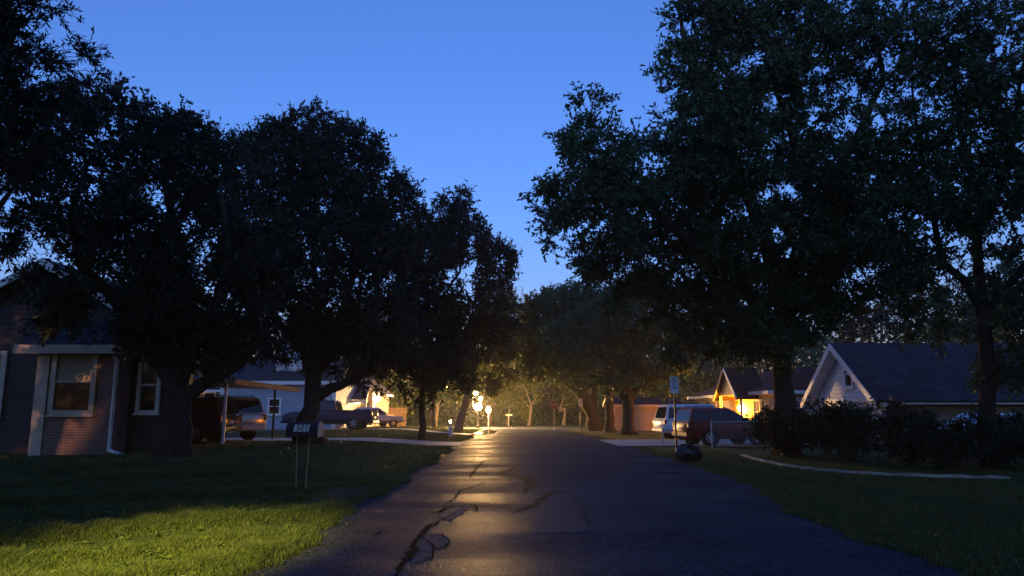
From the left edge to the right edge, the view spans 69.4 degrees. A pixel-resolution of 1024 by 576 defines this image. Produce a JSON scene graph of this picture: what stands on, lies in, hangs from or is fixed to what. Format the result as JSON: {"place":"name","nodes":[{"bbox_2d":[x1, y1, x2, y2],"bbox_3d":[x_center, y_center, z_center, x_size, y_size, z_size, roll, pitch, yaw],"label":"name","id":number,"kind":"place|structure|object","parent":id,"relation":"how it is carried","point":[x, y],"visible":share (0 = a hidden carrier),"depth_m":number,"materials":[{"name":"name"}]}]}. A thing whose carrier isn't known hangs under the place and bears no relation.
{"place":"outdoors","nodes":[
{"label":"outdoors","id":0,"kind":"place"},
{"bbox_2d":[0,455,400,575],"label":"grass","id":1,"kind":"structure","parent":0,"point":[238,543],"depth_m":9.90,"materials":[{"name":"plant"}]},
{"bbox_2d":[201,438,463,444],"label":"driveway","id":2,"kind":"structure","parent":0,"point":[406,441],"depth_m":33.27,"materials":[{"name":"concrete"}]},
{"bbox_2d":[191,395,242,443],"bbox_3d":[-13.190,5.107,28.752,4.880,1.851,2.260,-1,-10,4],"label":"van","id":3,"kind":"object","parent":2,"relation":"on","point":[206,415],"visible":0.31,"depth_m":27.87,"materials":[{"name":"black paint"}]},
{"bbox_2d":[194,401,216,412],"bbox_3d":[-11.526,4.479,27.872,0.901,0.459,0.134,-1,-10,4],"label":"side window","id":4,"kind":"structure","parent":3,"relation":"in","point":[201,406],"depth_m":27.86,"materials":[{"name":"black glass"}]},
{"bbox_2d":[218,400,238,412],"bbox_3d":[-11.006,4.609,28.681,0.190,0.471,1.573,-1,-10,4],"label":"rear window","id":5,"kind":"structure","parent":3,"relation":"in","point":[231,406],"depth_m":28.79,"materials":[{"name":"black glass"}]},
{"bbox_2d":[197,395,266,441],"bbox_3d":[-12.805,5.516,31.324,4.880,1.891,2.260,-5,-11,28],"label":"suv","id":6,"kind":"object","parent":2,"relation":"on","point":[253,414],"visible":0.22,"depth_m":30.50,"materials":[{"name":"beige paint"}]},
{"bbox_2d":[235,400,262,412],"bbox_3d":[-10.872,4.873,30.390,0.190,0.504,1.573,-5,-11,28],"label":"rear window","id":7,"kind":"structure","parent":6,"relation":"in","point":[244,406],"depth_m":30.45,"materials":[{"name":"black glass"}]},
{"bbox_2d":[324,428,472,434],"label":"driveway","id":8,"kind":"structure","parent":0,"point":[408,429],"depth_m":49.71,"materials":[{"name":"concrete"}]},
{"bbox_2d":[280,400,378,429],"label":"pickup truck","id":9,"kind":"object","parent":8,"relation":"on","point":[332,412],"visible":0.69,"depth_m":47.82,"materials":[{"name":"blue paint"}]},
{"bbox_2d":[0,421,1023,575],"bbox_3d":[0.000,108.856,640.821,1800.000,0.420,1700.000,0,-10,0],"label":"ground","id":10,"kind":"structure","parent":0,"point":[871,462],"depth_m":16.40,"materials":[{"name":"plant"}]},
{"bbox_2d":[0,0,116,273],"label":"oak tree","id":11,"kind":"object","parent":10,"relation":"on","point":[27,110],"visible":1,"depth_m":9.69,"materials":[{"name":"green plant"}]},
{"bbox_2d":[0,258,192,455],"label":"brick house","id":12,"kind":"structure","parent":10,"relation":"on","point":[60,395],"depth_m":20.95,"materials":[{"name":"brown"}]},
{"bbox_2d":[0,351,8,418],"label":"window","id":13,"kind":"structure","parent":12,"relation":"in","point":[4,355],"depth_m":22.01,"materials":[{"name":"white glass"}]},
{"bbox_2d":[44,354,99,416],"bbox_3d":[-12.343,2.652,20.795,1.360,1.913,0.150,0,-10,0],"label":"window","id":14,"kind":"structure","parent":12,"relation":"in","point":[73,379],"depth_m":20.80,"materials":[{"name":"white glass"}]},
{"bbox_2d":[132,356,160,414],"bbox_3d":[-10.458,2.805,21.276,0.745,1.685,0.150,0,-10,0],"label":"window","id":15,"kind":"structure","parent":12,"relation":"in","point":[148,389],"depth_m":21.27,"materials":[{"name":"white glass"}]},
{"bbox_2d":[0,67,294,459],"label":"oak tree","id":16,"kind":"object","parent":10,"relation":"on","point":[158,301],"visible":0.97,"depth_m":18.16,"materials":[{"name":"green plant"}]},
{"bbox_2d":[193,350,214,375],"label":"broadleaf tree","id":17,"kind":"object","parent":10,"relation":"on","point":[197,373],"visible":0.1,"depth_m":66.39,"materials":[{"name":"green plant"}]},
{"bbox_2d":[193,376,219,396],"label":"brick house","id":18,"kind":"structure","parent":10,"relation":"on","point":[212,391],"depth_m":59.35,"materials":[{"name":"paint"}]},
{"bbox_2d":[203,392,215,396],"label":"window","id":19,"kind":"structure","parent":18,"relation":"in","point":[205,393],"depth_m":59.36,"materials":[{"name":"white glass"}]},
{"bbox_2d":[0,426,481,478],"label":"grass","id":20,"kind":"structure","parent":10,"relation":"on","point":[334,443],"depth_m":22.80,"materials":[{"name":"plant"}]},
{"bbox_2d":[193,378,299,443],"bbox_3d":[-11.877,5.001,29.596,4.848,2.467,6.380,0,-10,0],"label":"carport","id":21,"kind":"object","parent":10,"relation":"on","point":[236,383],"visible":0.47,"depth_m":28.73,"materials":[{"name":"white paint"}]},
{"bbox_2d":[220,332,362,428],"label":"clapboard house","id":22,"kind":"structure","parent":10,"relation":"on","point":[287,401],"depth_m":53.51,"materials":[{"name":"white"}]},
{"bbox_2d":[267,398,281,415],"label":"window","id":23,"kind":"structure","parent":22,"relation":"in","point":[270,400],"depth_m":53.27,"materials":[{"name":"white glass"}]},
{"bbox_2d":[276,360,284,370],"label":"window","id":24,"kind":"structure","parent":22,"relation":"in","point":[280,368],"depth_m":55.35,"materials":[{"name":"glass"}]},
{"bbox_2d":[286,360,294,370],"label":"window","id":25,"kind":"structure","parent":22,"relation":"in","point":[290,368],"depth_m":55.35,"materials":[{"name":"glass"}]},
{"bbox_2d":[294,360,301,370],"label":"window","id":26,"kind":"structure","parent":22,"relation":"in","point":[299,363],"depth_m":55.37,"materials":[{"name":"glass"}]},
{"bbox_2d":[286,422,323,488],"bbox_3d":[-3.857,3.178,13.669,0.608,1.394,0.358,0,-10,0],"label":"mailbox","id":27,"kind":"object","parent":10,"relation":"on","point":[304,429],"visible":0.98,"depth_m":13.60,"materials":[{"name":"paint"}]},
{"bbox_2d":[317,422,323,436],"bbox_3d":[-3.562,2.628,13.763,0.018,0.279,0.354,0,-10,0],"label":"door","id":28,"kind":"structure","parent":27,"relation":"in","point":[320,426],"depth_m":13.71,"materials":[{"name":"metal"}]},
{"bbox_2d":[204,95,431,444],"bbox_3d":[-7.444,-0.566,27.740,8.725,13.823,6.329,4,-10,-24],"label":"oak tree","id":29,"kind":"object","parent":10,"relation":"on","point":[349,329],"visible":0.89,"depth_m":27.07,"materials":[{"name":"green plant"}]},
{"bbox_2d":[308,486,387,506],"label":"verge dirt","id":30,"kind":"structure","parent":10,"relation":"on","point":[343,491],"depth_m":13.70,"materials":[{"name":"soil"}]},
{"bbox_2d":[351,377,392,426],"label":"brown house","id":31,"kind":"structure","parent":10,"relation":"on","point":[380,402],"depth_m":61.52,"materials":[{"name":"paint"}]},
{"bbox_2d":[354,407,404,426],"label":"parked car","id":32,"kind":"object","parent":10,"relation":"on","point":[384,418],"visible":0.48,"depth_m":56.83,"materials":[{"name":"paint"}]},
{"bbox_2d":[373,368,414,425],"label":"broadleaf tree","id":33,"kind":"object","parent":10,"relation":"on","point":[392,402],"visible":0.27,"depth_m":75.77,"materials":[{"name":"green plant"}]},
{"bbox_2d":[388,407,405,425],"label":"board fence","id":34,"kind":"object","parent":10,"relation":"on","point":[398,411],"visible":0.23,"depth_m":68.99,"materials":[{"name":"brown wood"}]},
{"bbox_2d":[393,361,461,427],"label":"oak tree","id":35,"kind":"object","parent":10,"relation":"on","point":[432,416],"visible":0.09,"depth_m":59.03,"materials":[{"name":"green plant"}]},
{"bbox_2d":[339,180,523,440],"bbox_3d":[-3.986,1.149,38.145,9.324,13.894,6.360,0,-10,0],"label":"oak tree","id":36,"kind":"object","parent":10,"relation":"on","point":[443,320],"visible":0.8,"depth_m":37.44,"materials":[{"name":"green plant"}]},
{"bbox_2d":[413,369,452,425],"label":"broadleaf tree","id":37,"kind":"object","parent":10,"relation":"on","point":[437,408],"visible":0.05,"depth_m":81.22,"materials":[{"name":"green plant"}]},
{"bbox_2d":[448,426,452,436],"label":"fire hydrant","id":38,"kind":"object","parent":10,"relation":"on","point":[450,430],"visible":0.81,"depth_m":44.14,"materials":[{"name":"metal"}]},
{"bbox_2d":[439,369,485,410],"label":"broadleaf tree","id":39,"kind":"object","parent":10,"relation":"on","point":[454,403],"visible":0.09,"depth_m":85.42,"materials":[{"name":"green plant"}]},
{"bbox_2d":[473,390,481,427],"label":"lamp post","id":40,"kind":"object","parent":10,"relation":"on","point":[478,406],"visible":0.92,"depth_m":68.96,"materials":[{"name":"metal"}]},
{"bbox_2d":[486,406,490,427],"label":"round sign","id":41,"kind":"object","parent":10,"relation":"on","point":[488,409],"visible":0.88,"depth_m":70.00,"materials":[{"name":"metal"}]},
{"bbox_2d":[473,360,510,424],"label":"broadleaf tree","id":42,"kind":"object","parent":10,"relation":"on","point":[489,404],"visible":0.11,"depth_m":88.70,"materials":[{"name":"green plant"}]},
{"bbox_2d":[441,285,552,430],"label":"oak tree","id":43,"kind":"object","parent":10,"relation":"on","point":[492,387],"visible":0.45,"depth_m":56.62,"materials":[{"name":"green plant"}]},
{"bbox_2d":[484,361,531,424],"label":"broadleaf tree","id":44,"kind":"object","parent":10,"relation":"on","point":[508,398],"visible":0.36,"depth_m":86.51,"materials":[{"name":"green plant"}]},
{"bbox_2d":[508,381,549,425],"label":"broadleaf tree","id":45,"kind":"object","parent":10,"relation":"on","point":[520,405],"visible":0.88,"depth_m":83.49,"materials":[{"name":"green plant"}]},
{"bbox_2d":[389,395,694,423],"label":"undergrowth","id":46,"kind":"object","parent":10,"relation":"on","point":[472,416],"visible":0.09,"depth_m":98.61,"materials":[{"name":"green plant"}]},
{"bbox_2d":[550,400,558,428],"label":"stop sign","id":47,"kind":"object","parent":10,"relation":"on","point":[554,404],"visible":0.98,"depth_m":65.15,"materials":[{"name":"metal"}]},
{"bbox_2d":[526,344,589,423],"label":"broadleaf tree","id":48,"kind":"object","parent":10,"relation":"on","point":[561,393],"visible":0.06,"depth_m":89.86,"materials":[{"name":"green plant"}]},
{"bbox_2d":[544,382,581,424],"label":"broadleaf tree","id":49,"kind":"object","parent":10,"relation":"on","point":[568,402],"visible":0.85,"depth_m":86.41,"materials":[{"name":"green plant"}]},
{"bbox_2d":[515,281,614,430],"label":"oak tree","id":50,"kind":"object","parent":10,"relation":"on","point":[590,410],"visible":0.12,"depth_m":59.23,"materials":[{"name":"green plant"}]},
{"bbox_2d":[531,274,625,432],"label":"oak tree","id":51,"kind":"object","parent":10,"relation":"on","point":[562,300],"visible":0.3,"depth_m":54.86,"materials":[{"name":"green plant"}]},
{"bbox_2d":[556,358,600,423],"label":"broadleaf tree","id":52,"kind":"object","parent":10,"relation":"on","point":[568,413],"visible":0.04,"depth_m":95.77,"materials":[{"name":"green plant"}]},
{"bbox_2d":[579,399,581,431],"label":"parking sign","id":53,"kind":"object","parent":10,"relation":"on","point":[580,402],"visible":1,"depth_m":53.28,"materials":[{"name":"metal"}]},
{"bbox_2d":[201,301,1021,422],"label":"wood","id":54,"kind":"object","parent":10,"relation":"on","point":[814,355],"visible":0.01,"depth_m":105.95,"materials":[{"name":"plant"}]},
{"bbox_2d":[583,350,650,412],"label":"broadleaf tree","id":55,"kind":"object","parent":10,"relation":"on","point":[598,400],"visible":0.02,"depth_m":89.59,"materials":[{"name":"green plant"}]},
{"bbox_2d":[536,279,702,434],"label":"oak tree","id":56,"kind":"object","parent":10,"relation":"on","point":[595,346],"visible":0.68,"depth_m":48.55,"materials":[{"name":"green plant"}]},
{"bbox_2d":[602,397,682,430],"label":"tan house","id":57,"kind":"structure","parent":10,"relation":"on","point":[645,409],"depth_m":61.10,"materials":[{"name":"paint"}]},
{"bbox_2d":[670,377,678,448],"bbox_3d":[5.551,4.518,25.089,0.293,2.990,0.059,0,-10,0],"label":"parking sign","id":58,"kind":"object","parent":10,"relation":"on","point":[674,385],"visible":1,"depth_m":25.23,"materials":[{"name":"metal"}]},
{"bbox_2d":[640,354,720,402],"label":"broadleaf tree","id":59,"kind":"object","parent":10,"relation":"on","point":[694,382],"visible":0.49,"depth_m":81.26,"materials":[{"name":"green plant"}]},
{"bbox_2d":[675,439,702,461],"bbox_3d":[5.337,4.902,22.308,0.807,0.713,0.784,-3,-10,17],"label":"rubbish bag","id":60,"kind":"object","parent":10,"relation":"on","point":[688,452],"visible":0.87,"depth_m":22.08,"materials":[{"name":"black plastic"}]},
{"bbox_2d":[516,0,940,455],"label":"oak tree","id":61,"kind":"object","parent":10,"relation":"on","point":[707,181],"visible":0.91,"depth_m":23.16,"materials":[{"name":"green plant"}]},
{"bbox_2d":[699,302,794,373],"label":"broadleaf tree","id":62,"kind":"object","parent":10,"relation":"on","point":[727,355],"visible":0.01,"depth_m":69.59,"materials":[{"name":"green plant"}]},
{"bbox_2d":[687,366,818,417],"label":"cream house","id":63,"kind":"structure","parent":10,"relation":"on","point":[749,392],"depth_m":48.29,"materials":[{"name":"paint"}]},
{"bbox_2d":[735,403,739,413],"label":"door","id":64,"kind":"structure","parent":63,"relation":"in","point":[736,404],"depth_m":50.94,"materials":[{"name":"wood"}]},
{"bbox_2d":[753,399,760,415],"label":"window","id":65,"kind":"structure","parent":63,"relation":"in","point":[756,403],"depth_m":47.11,"materials":[{"name":"white glass"}]},
{"bbox_2d":[742,404,826,457],"bbox_3d":[9.041,4.737,24.413,2.954,1.885,2.597,0,-10,0],"label":"shrub","id":66,"kind":"object","parent":10,"relation":"on","point":[786,442],"visible":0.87,"depth_m":24.12,"materials":[{"name":"green plant"}]},
{"bbox_2d":[772,402,808,437],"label":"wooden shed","id":67,"kind":"structure","parent":10,"relation":"on","point":[806,410],"depth_m":41.61,"materials":[{"name":"brown wood"}]},
{"bbox_2d":[710,421,892,446],"bbox_3d":[12.937,6.511,32.528,8.464,1.320,0.070,0,-10,-2],"label":"chain link fence","id":68,"kind":"object","parent":10,"relation":"on","point":[712,433],"visible":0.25,"depth_m":32.41,"materials":[{"name":"metal"}]},
{"bbox_2d":[784,395,877,461],"bbox_3d":[9.838,4.274,22.322,2.564,2.083,3.001,5,-11,-29],"label":"shrub","id":69,"kind":"object","parent":10,"relation":"on","point":[848,428],"visible":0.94,"depth_m":21.87,"materials":[{"name":"green plant"}]},
{"bbox_2d":[801,396,878,455],"bbox_3d":[11.379,4.822,25.622,2.825,2.136,2.991,0,-10,0],"label":"shrub","id":70,"kind":"object","parent":10,"relation":"on","point":[827,440],"visible":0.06,"depth_m":25.52,"materials":[{"name":"green plant"}]},
{"bbox_2d":[740,454,1010,479],"bbox_3d":[8.436,4.924,20.482,2.371,0.130,9.504,3,-10,-20],"label":"garden edging","id":71,"kind":"object","parent":10,"relation":"on","point":[888,474],"visible":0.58,"depth_m":17.43,"materials":[{"name":"concrete"}]},
{"bbox_2d":[832,289,930,342],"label":"broadleaf tree","id":72,"kind":"object","parent":10,"relation":"on","point":[867,327],"visible":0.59,"depth_m":66.28,"materials":[{"name":"green plant"}]},
{"bbox_2d":[800,343,1023,444],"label":"white house","id":73,"kind":"structure","parent":10,"relation":"on","point":[917,376],"depth_m":33.65,"materials":[{"name":"beige brick"}]},
{"bbox_2d":[824,399,848,415],"bbox_3d":[16.053,6.555,36.354,0.175,2.100,2.838,0,-10,0],"label":"garage door","id":74,"kind":"structure","parent":73,"relation":"in","point":[842,400],"depth_m":36.48,"materials":[{"name":"white plastic"}]},
{"bbox_2d":[842,367,854,389],"bbox_3d":[15.947,4.102,35.084,0.150,1.442,1.040,0,-10,0],"label":"window","id":75,"kind":"structure","parent":73,"relation":"in","point":[849,384],"depth_m":35.14,"materials":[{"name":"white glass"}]},
{"bbox_2d":[850,398,876,435],"bbox_3d":[16.053,6.089,33.580,0.175,2.100,2.428,0,-10,0],"label":"garage door","id":76,"kind":"structure","parent":73,"relation":"in","point":[862,401],"depth_m":33.77,"materials":[{"name":"white plastic"}]},
{"bbox_2d":[858,395,975,459],"bbox_3d":[12.777,4.380,22.945,3.358,2.133,3.096,0,-10,0],"label":"shrub","id":77,"kind":"object","parent":10,"relation":"on","point":[894,403],"visible":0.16,"depth_m":23.38,"materials":[{"name":"green plant"}]},
{"bbox_2d":[811,0,1023,466],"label":"oak tree","id":78,"kind":"object","parent":10,"relation":"on","point":[970,210],"visible":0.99,"depth_m":20.95,"materials":[{"name":"green plant"}]},
{"bbox_2d":[864,406,978,469],"bbox_3d":[10.639,4.011,19.440,2.543,1.839,2.126,-2,-10,10],"label":"shrub","id":79,"kind":"object","parent":10,"relation":"on","point":[897,428],"visible":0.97,"depth_m":19.31,"materials":[{"name":"green plant"}]},
{"bbox_2d":[910,278,976,342],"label":"broadleaf tree","id":80,"kind":"object","parent":10,"relation":"on","point":[926,328],"visible":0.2,"depth_m":62.03,"materials":[{"name":"green plant"}]},
{"bbox_2d":[930,402,1023,469],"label":"shrub","id":81,"kind":"object","parent":10,"relation":"on","point":[1010,439],"visible":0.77,"depth_m":19.82,"materials":[{"name":"green plant"}]},
{"bbox_2d":[953,268,1005,342],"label":"broadleaf tree","id":82,"kind":"object","parent":10,"relation":"on","point":[968,315],"visible":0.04,"depth_m":70.35,"materials":[{"name":"green plant"}]},
{"bbox_2d":[960,262,1023,342],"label":"broadleaf tree","id":83,"kind":"object","parent":10,"relation":"on","point":[1003,268],"visible":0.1,"depth_m":61.32,"materials":[{"name":"green plant"}]},
{"bbox_2d":[970,407,1023,462],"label":"shrub","id":84,"kind":"object","parent":10,"relation":"on","point":[1019,417],"visible":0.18,"depth_m":22.22,"materials":[{"name":"green plant"}]},
{"bbox_2d":[0,0,1023,392],"label":"sky","id":85,"kind":"structure","parent":0,"point":[470,90],"materials":[{"name":"blue"}]},
{"bbox_2d":[446,427,585,428],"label":"cross street","id":86,"kind":"structure","parent":0,"point":[529,427],"depth_m":71.57,"materials":[{"name":"asphalt"}]},
{"bbox_2d":[245,428,964,575],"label":"road","id":87,"kind":"structure","parent":0,"point":[662,516],"depth_m":9.56,"materials":[{"name":"asphalt"}]},
{"bbox_2d":[386,566,411,575],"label":"road patch","id":88,"kind":"object","parent":87,"relation":"on","point":[405,572],"visible":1,"depth_m":6.83,"materials":[{"name":"asphalt"}]},
{"bbox_2d":[393,515,443,575],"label":"road crack","id":89,"kind":"object","parent":87,"relation":"on","point":[398,568],"visible":1,"depth_m":8.00,"materials":[{"name":"asphalt"}]},
{"bbox_2d":[411,533,448,565],"bbox_3d":[-0.910,2.846,8.113,0.437,0.004,2.022,0,-10,0],"label":"road patch","id":90,"kind":"object","parent":87,"relation":"on","point":[424,552],"visible":1,"depth_m":8.23,"materials":[{"name":"asphalt"}]},
{"bbox_2d":[424,537,435,558],"bbox_3d":[-0.885,2.842,8.117,0.086,0.002,1.368,2,-10,-10],"label":"road crack","id":91,"kind":"object","parent":87,"relation":"on","point":[433,547],"visible":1,"depth_m":8.08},
{"bbox_2d":[431,450,452,460],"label":"puddle","id":92,"kind":"object","parent":87,"relation":"on","point":[444,454],"visible":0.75,"depth_m":26.03,"materials":[{"name":"liquid"}]},
{"bbox_2d":[439,504,469,520],"bbox_3d":[-0.785,3.332,11.024,0.274,0.004,1.966,-2,-10,9],"label":"road patch","id":93,"kind":"object","parent":87,"relation":"on","point":[455,513],"visible":1,"depth_m":10.80,"materials":[{"name":"asphalt"}]},
{"bbox_2d":[446,481,483,502],"bbox_3d":[-0.902,3.815,13.914,0.240,0.003,3.938,-1,-10,8],"label":"road crack","id":94,"kind":"object","parent":87,"relation":"on","point":[458,492],"visible":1,"depth_m":13.70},
{"bbox_2d":[472,429,495,433],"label":"puddle","id":95,"kind":"object","parent":87,"relation":"on","point":[487,431],"visible":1,"depth_m":54.08,"materials":[{"name":"liquid"}]},
{"bbox_2d":[497,464,537,493],"bbox_3d":[0.052,4.348,17.109,0.886,0.004,7.599,0,-10,-3],"label":"tar line","id":96,"kind":"object","parent":87,"relation":"on","point":[529,481],"visible":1,"depth_m":16.41,"materials":[{"name":"asphalt"}]},
{"bbox_2d":[511,490,555,512],"bbox_3d":[0.481,3.562,12.441,0.230,0.002,3.373,-2,-10,13],"label":"tar line","id":97,"kind":"object","parent":87,"relation":"on","point":[538,500],"visible":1,"depth_m":12.18,"materials":[{"name":"asphalt"}]},
{"bbox_2d":[529,496,592,533],"bbox_3d":[0.625,3.314,10.963,0.847,0.002,4.126,0,-10,0],"label":"road patch","id":98,"kind":"object","parent":87,"relation":"on","point":[559,514],"visible":1,"depth_m":10.24,"materials":[{"name":"asphalt"}]},
{"bbox_2d":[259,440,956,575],"bbox_3d":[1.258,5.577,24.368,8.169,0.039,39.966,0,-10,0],"label":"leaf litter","id":99,"kind":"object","parent":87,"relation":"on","point":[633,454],"visible":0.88,"depth_m":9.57,"materials":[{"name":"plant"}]},
{"bbox_2d":[600,438,819,445],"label":"driveway","id":100,"kind":"structure","parent":0,"point":[644,442],"depth_m":36.13,"materials":[{"name":"concrete"}]},
{"bbox_2d":[652,403,712,439],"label":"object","id":101,"kind":"object","parent":100,"relation":"on","point":[664,417],"visible":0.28,"depth_m":41.04,"materials":[{"name":"white paint"}]},
{"bbox_2d":[655,407,666,418],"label":"rear window","id":102,"kind":"structure","parent":101,"relation":"in","point":[661,411],"depth_m":41.45,"materials":[{"name":"black glass"}]},
{"bbox_2d":[668,407,681,418],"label":"side window","id":103,"kind":"structure","parent":101,"relation":"in","point":[671,409],"depth_m":40.73,"materials":[{"name":"black glass"}]},
{"bbox_2d":[672,406,769,446],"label":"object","id":104,"kind":"object","parent":100,"relation":"on","point":[693,422],"visible":0.67,"depth_m":33.69,"materials":[{"name":"red paint"}]},
{"bbox_2d":[676,410,690,420],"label":"rear window","id":105,"kind":"structure","parent":104,"relation":"in","point":[683,415],"depth_m":34.28,"materials":[{"name":"grey glass"}]},
{"bbox_2d":[692,411,708,420],"bbox_3d":[8.514,5.802,33.566,0.815,0.459,0.134,2,-10,-11],"label":"side window","id":106,"kind":"structure","parent":104,"relation":"in","point":[697,415],"depth_m":33.55,"materials":[{"name":"black glass"}]},
{"bbox_2d":[707,411,728,420],"bbox_3d":[9.400,5.831,33.736,1.001,0.459,0.134,2,-10,-11],"label":"side window","id":107,"kind":"structure","parent":104,"relation":"in","point":[715,415],"depth_m":33.71,"materials":[{"name":"black glass"}]},
{"bbox_2d":[720,411,743,420],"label":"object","id":108,"kind":"structure","parent":104,"relation":"in","point":[732,416],"depth_m":33.86,"materials":[{"name":"black glass"}]},
{"bbox_2d":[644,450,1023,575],"bbox_3d":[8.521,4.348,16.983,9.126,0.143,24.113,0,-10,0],"label":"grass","id":109,"kind":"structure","parent":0,"point":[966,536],"depth_m":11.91,"materials":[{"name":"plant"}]},
{"bbox_2d":[937,413,1023,453],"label":"parked car","id":110,"kind":"object","parent":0,"point":[974,421],"visible":0.01,"depth_m":25.97,"materials":[{"name":"paint"}]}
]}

